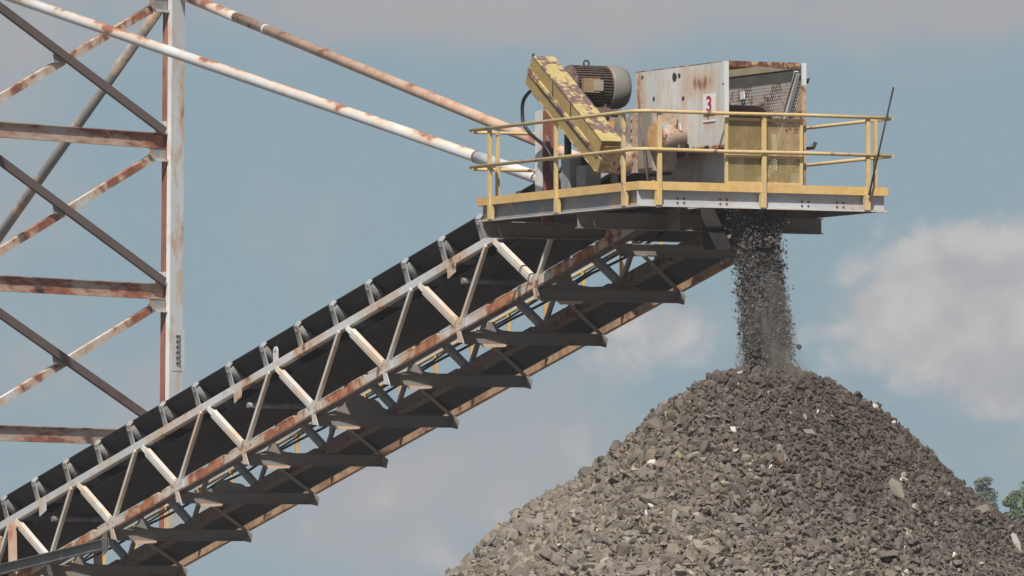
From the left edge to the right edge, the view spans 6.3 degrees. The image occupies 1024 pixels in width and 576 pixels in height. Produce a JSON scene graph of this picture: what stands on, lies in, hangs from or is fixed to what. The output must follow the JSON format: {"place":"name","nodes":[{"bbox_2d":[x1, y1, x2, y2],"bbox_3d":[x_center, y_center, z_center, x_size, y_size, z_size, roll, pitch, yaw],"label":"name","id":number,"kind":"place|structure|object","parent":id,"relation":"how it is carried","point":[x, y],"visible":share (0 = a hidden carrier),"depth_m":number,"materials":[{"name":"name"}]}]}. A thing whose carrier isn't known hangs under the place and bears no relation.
{"place":"outdoors","nodes":[
{"label":"outdoors","id":0,"kind":"place"},
{"bbox_2d":[0,0,1023,575],"label":"sky","id":1,"kind":"structure","parent":0,"point":[915,307],"materials":[{"name":"blue"}]},
{"bbox_2d":[725,181,803,369],"bbox_3d":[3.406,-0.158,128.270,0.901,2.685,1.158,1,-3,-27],"label":"falling gravel","id":2,"kind":"structure","parent":0,"point":[767,237],"depth_m":128.12,"materials":[{"name":"grey gravel"}]},
{"label":"ground","id":3,"kind":"structure","parent":0,"visible":0},
{"bbox_2d":[0,522,101,575],"bbox_3d":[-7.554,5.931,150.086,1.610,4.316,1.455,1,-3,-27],"label":"support bent","id":4,"kind":"object","parent":3,"relation":"on","point":[12,541],"visible":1,"depth_m":149.36,"materials":[{"name":"paint"}]},
{"bbox_2d":[0,530,108,574],"bbox_3d":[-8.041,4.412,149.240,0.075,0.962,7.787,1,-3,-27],"label":"channel strut","id":5,"kind":"object","parent":4,"relation":"attached to","point":[102,544],"visible":1,"depth_m":147.59,"materials":[{"name":"paint"}]},
{"bbox_2d":[0,98,773,575],"bbox_3d":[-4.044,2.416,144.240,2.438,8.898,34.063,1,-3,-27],"label":"belt conveyor","id":6,"kind":"object","parent":4,"relation":"on","point":[342,346],"visible":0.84,"depth_m":140.34,"materials":[{"name":"grey paint"}]},
{"bbox_2d":[84,210,695,559],"bbox_3d":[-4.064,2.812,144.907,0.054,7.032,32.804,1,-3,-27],"label":"power conduit","id":7,"kind":"object","parent":6,"relation":"attached to","point":[423,366],"visible":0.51,"depth_m":139.31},
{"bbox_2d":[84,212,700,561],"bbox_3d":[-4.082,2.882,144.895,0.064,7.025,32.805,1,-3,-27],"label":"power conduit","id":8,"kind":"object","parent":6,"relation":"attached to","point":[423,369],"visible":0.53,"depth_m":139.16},
{"bbox_2d":[63,242,737,566],"bbox_3d":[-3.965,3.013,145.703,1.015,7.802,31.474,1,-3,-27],"label":"conveyor walkway","id":9,"kind":"structure","parent":6,"relation":"on","point":[684,273],"depth_m":139.99,"materials":[{"name":"brown metal"}]},
{"bbox_2d":[477,181,887,241],"bbox_3d":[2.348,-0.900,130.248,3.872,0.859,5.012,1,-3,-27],"label":"head platform","id":10,"kind":"structure","parent":6,"relation":"attached to","point":[808,208],"depth_m":129.10,"materials":[{"name":"paint"}]},
{"bbox_2d":[520,90,560,188],"bbox_3d":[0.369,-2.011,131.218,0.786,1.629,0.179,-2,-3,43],"label":"motor cable","id":11,"kind":"object","parent":10,"relation":"on","point":[534,137],"visible":0.73,"depth_m":131.34,"materials":[{"name":"black rubber"}]},
{"bbox_2d":[535,109,628,224],"bbox_3d":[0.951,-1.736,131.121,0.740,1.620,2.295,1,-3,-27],"label":"motor stand","id":12,"kind":"object","parent":10,"relation":"on","point":[574,173],"visible":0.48,"depth_m":131.14,"materials":[{"name":"paint"}]},
{"bbox_2d":[5,0,534,182],"bbox_3d":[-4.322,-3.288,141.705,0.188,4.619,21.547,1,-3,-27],"label":"suspension pipe","id":13,"kind":"object","parent":12,"relation":"attached to","point":[458,150],"visible":0.97,"depth_m":140.11,"materials":[{"name":"white metal"}]},
{"bbox_2d":[564,60,631,109],"bbox_3d":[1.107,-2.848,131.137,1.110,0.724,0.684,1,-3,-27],"label":"electric motor","id":14,"kind":"object","parent":12,"relation":"on","point":[606,87],"visible":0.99,"depth_m":131.00,"materials":[{"name":"metal"}]},
{"bbox_2d":[636,89,648,180],"bbox_3d":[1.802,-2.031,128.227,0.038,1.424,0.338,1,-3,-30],"label":"steel rod","id":15,"kind":"object","parent":10,"relation":"on","point":[642,135],"visible":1,"depth_m":128.23,"materials":[{"name":"brown metal"}]},
{"bbox_2d":[615,113,691,181],"bbox_3d":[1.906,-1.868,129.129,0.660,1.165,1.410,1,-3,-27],"label":"gear reducer","id":16,"kind":"object","parent":10,"relation":"on","point":[673,136],"visible":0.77,"depth_m":128.96,"materials":[{"name":"metal"}]},
{"bbox_2d":[525,54,620,172],"bbox_3d":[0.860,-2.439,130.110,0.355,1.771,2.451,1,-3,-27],"label":"drive guard","id":17,"kind":"object","parent":16,"relation":"attached to","point":[554,87],"visible":0.98,"depth_m":129.94,"materials":[{"name":"metal"}]},
{"bbox_2d":[469,109,893,219],"bbox_3d":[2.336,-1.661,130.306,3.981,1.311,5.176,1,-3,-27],"label":"guard railing","id":18,"kind":"object","parent":10,"relation":"attached to","point":[868,155],"visible":0.87,"depth_m":128.71,"materials":[{"name":"yellow metal"}]},
{"bbox_2d":[725,117,802,184],"bbox_3d":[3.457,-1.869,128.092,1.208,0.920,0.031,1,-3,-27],"label":"guard panel","id":19,"kind":"object","parent":18,"relation":"attached to","point":[798,146],"visible":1,"depth_m":128.10,"materials":[{"name":"yellow paint"}]},
{"bbox_2d":[868,87,893,194],"bbox_3d":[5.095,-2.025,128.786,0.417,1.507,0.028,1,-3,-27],"label":"steel rod","id":20,"kind":"object","parent":18,"relation":"attached to","point":[881,141],"visible":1,"depth_m":128.78,"materials":[{"name":"metal"}]},
{"bbox_2d":[636,61,816,249],"bbox_3d":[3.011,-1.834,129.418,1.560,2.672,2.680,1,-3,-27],"label":"discharge hood","id":21,"kind":"object","parent":10,"relation":"on","point":[687,87],"visible":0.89,"depth_m":128.86,"materials":[{"name":"paint"}]},
{"bbox_2d":[703,93,715,121],"bbox_3d":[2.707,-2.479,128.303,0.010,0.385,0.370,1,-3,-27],"label":"number sign","id":22,"kind":"object","parent":21,"relation":"attached to","point":[709,102],"visible":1,"depth_m":128.28,"materials":[{"name":"white metal"}]},
{"bbox_2d":[0,0,184,527],"bbox_3d":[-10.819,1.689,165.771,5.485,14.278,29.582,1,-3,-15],"label":"support tower","id":23,"kind":"structure","parent":3,"relation":"on","point":[164,143],"depth_m":155.32,"materials":[{"name":"metal"}]},
{"bbox_2d":[182,0,578,157],"bbox_3d":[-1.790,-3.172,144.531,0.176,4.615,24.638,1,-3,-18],"label":"suspension pipe","id":24,"kind":"object","parent":23,"relation":"attached to","point":[364,69],"visible":0.85,"depth_m":145.96,"materials":[{"name":"metal"}]},
{"bbox_2d":[445,364,1023,575],"bbox_3d":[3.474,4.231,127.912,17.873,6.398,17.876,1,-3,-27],"label":"gravel pile","id":25,"kind":"object","parent":3,"relation":"on","point":[780,492],"visible":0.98,"depth_m":125.56,"materials":[{"name":"grey gravel"}]},
{"bbox_2d":[674,451,682,456],"bbox_3d":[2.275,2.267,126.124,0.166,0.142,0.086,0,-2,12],"label":"stone","id":26,"kind":"object","parent":25,"relation":"on","point":[678,453],"visible":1,"depth_m":126.11,"materials":[{"name":"yellow stone"}]},
{"bbox_2d":[803,429,816,436],"bbox_3d":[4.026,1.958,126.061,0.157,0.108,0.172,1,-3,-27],"label":"stone","id":27,"kind":"object","parent":25,"relation":"on","point":[811,432],"visible":1,"depth_m":126.02,"materials":[{"name":"white stone"}]},
{"bbox_2d":[875,550,898,557],"bbox_3d":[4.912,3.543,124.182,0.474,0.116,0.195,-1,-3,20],"label":"stone","id":28,"kind":"object","parent":25,"relation":"on","point":[886,553],"visible":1,"depth_m":124.11,"materials":[{"name":"grey stone"}]},
{"bbox_2d":[888,478,904,498],"bbox_3d":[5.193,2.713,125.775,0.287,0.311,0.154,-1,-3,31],"label":"stone","id":29,"kind":"object","parent":25,"relation":"on","point":[896,488],"visible":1,"depth_m":125.74,"materials":[{"name":"beige stone"}]},
{"bbox_2d":[911,503,919,510],"bbox_3d":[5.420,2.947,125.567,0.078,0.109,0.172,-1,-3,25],"label":"stone","id":30,"kind":"object","parent":25,"relation":"on","point":[914,506],"visible":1,"depth_m":125.52,"materials":[{"name":"beige stone"}]},
{"bbox_2d":[975,504,989,514],"bbox_3d":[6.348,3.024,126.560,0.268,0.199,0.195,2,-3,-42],"label":"stone","id":31,"kind":"object","parent":25,"relation":"on","point":[984,509],"visible":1,"depth_m":126.57,"materials":[{"name":"grey stone"}]},
{"bbox_2d":[1011,533,1020,550],"bbox_3d":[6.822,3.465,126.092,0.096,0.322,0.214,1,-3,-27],"label":"stone","id":32,"kind":"object","parent":25,"relation":"on","point":[1015,540],"visible":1,"depth_m":126.09,"materials":[{"name":"grey stone"}]},
{"bbox_2d":[973,476,1000,509],"bbox_3d":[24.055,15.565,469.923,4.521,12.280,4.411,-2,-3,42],"label":"tree","id":33,"kind":"object","parent":3,"relation":"on","point":[988,494],"visible":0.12,"depth_m":469.76,"materials":[{"name":"green plant"}]},
{"bbox_2d":[1002,490,1021,521],"bbox_3d":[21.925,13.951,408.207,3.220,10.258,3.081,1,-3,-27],"label":"tree","id":34,"kind":"object","parent":3,"relation":"on","point":[1011,499],"visible":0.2,"depth_m":407.82,"materials":[{"name":"green plant"}]},
{"bbox_2d":[1010,480,1023,524],"bbox_3d":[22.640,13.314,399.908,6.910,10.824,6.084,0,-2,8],"label":"tree","id":35,"kind":"object","parent":3,"relation":"on","point":[1020,514],"visible":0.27,"depth_m":399.84,"materials":[{"name":"green plant"}]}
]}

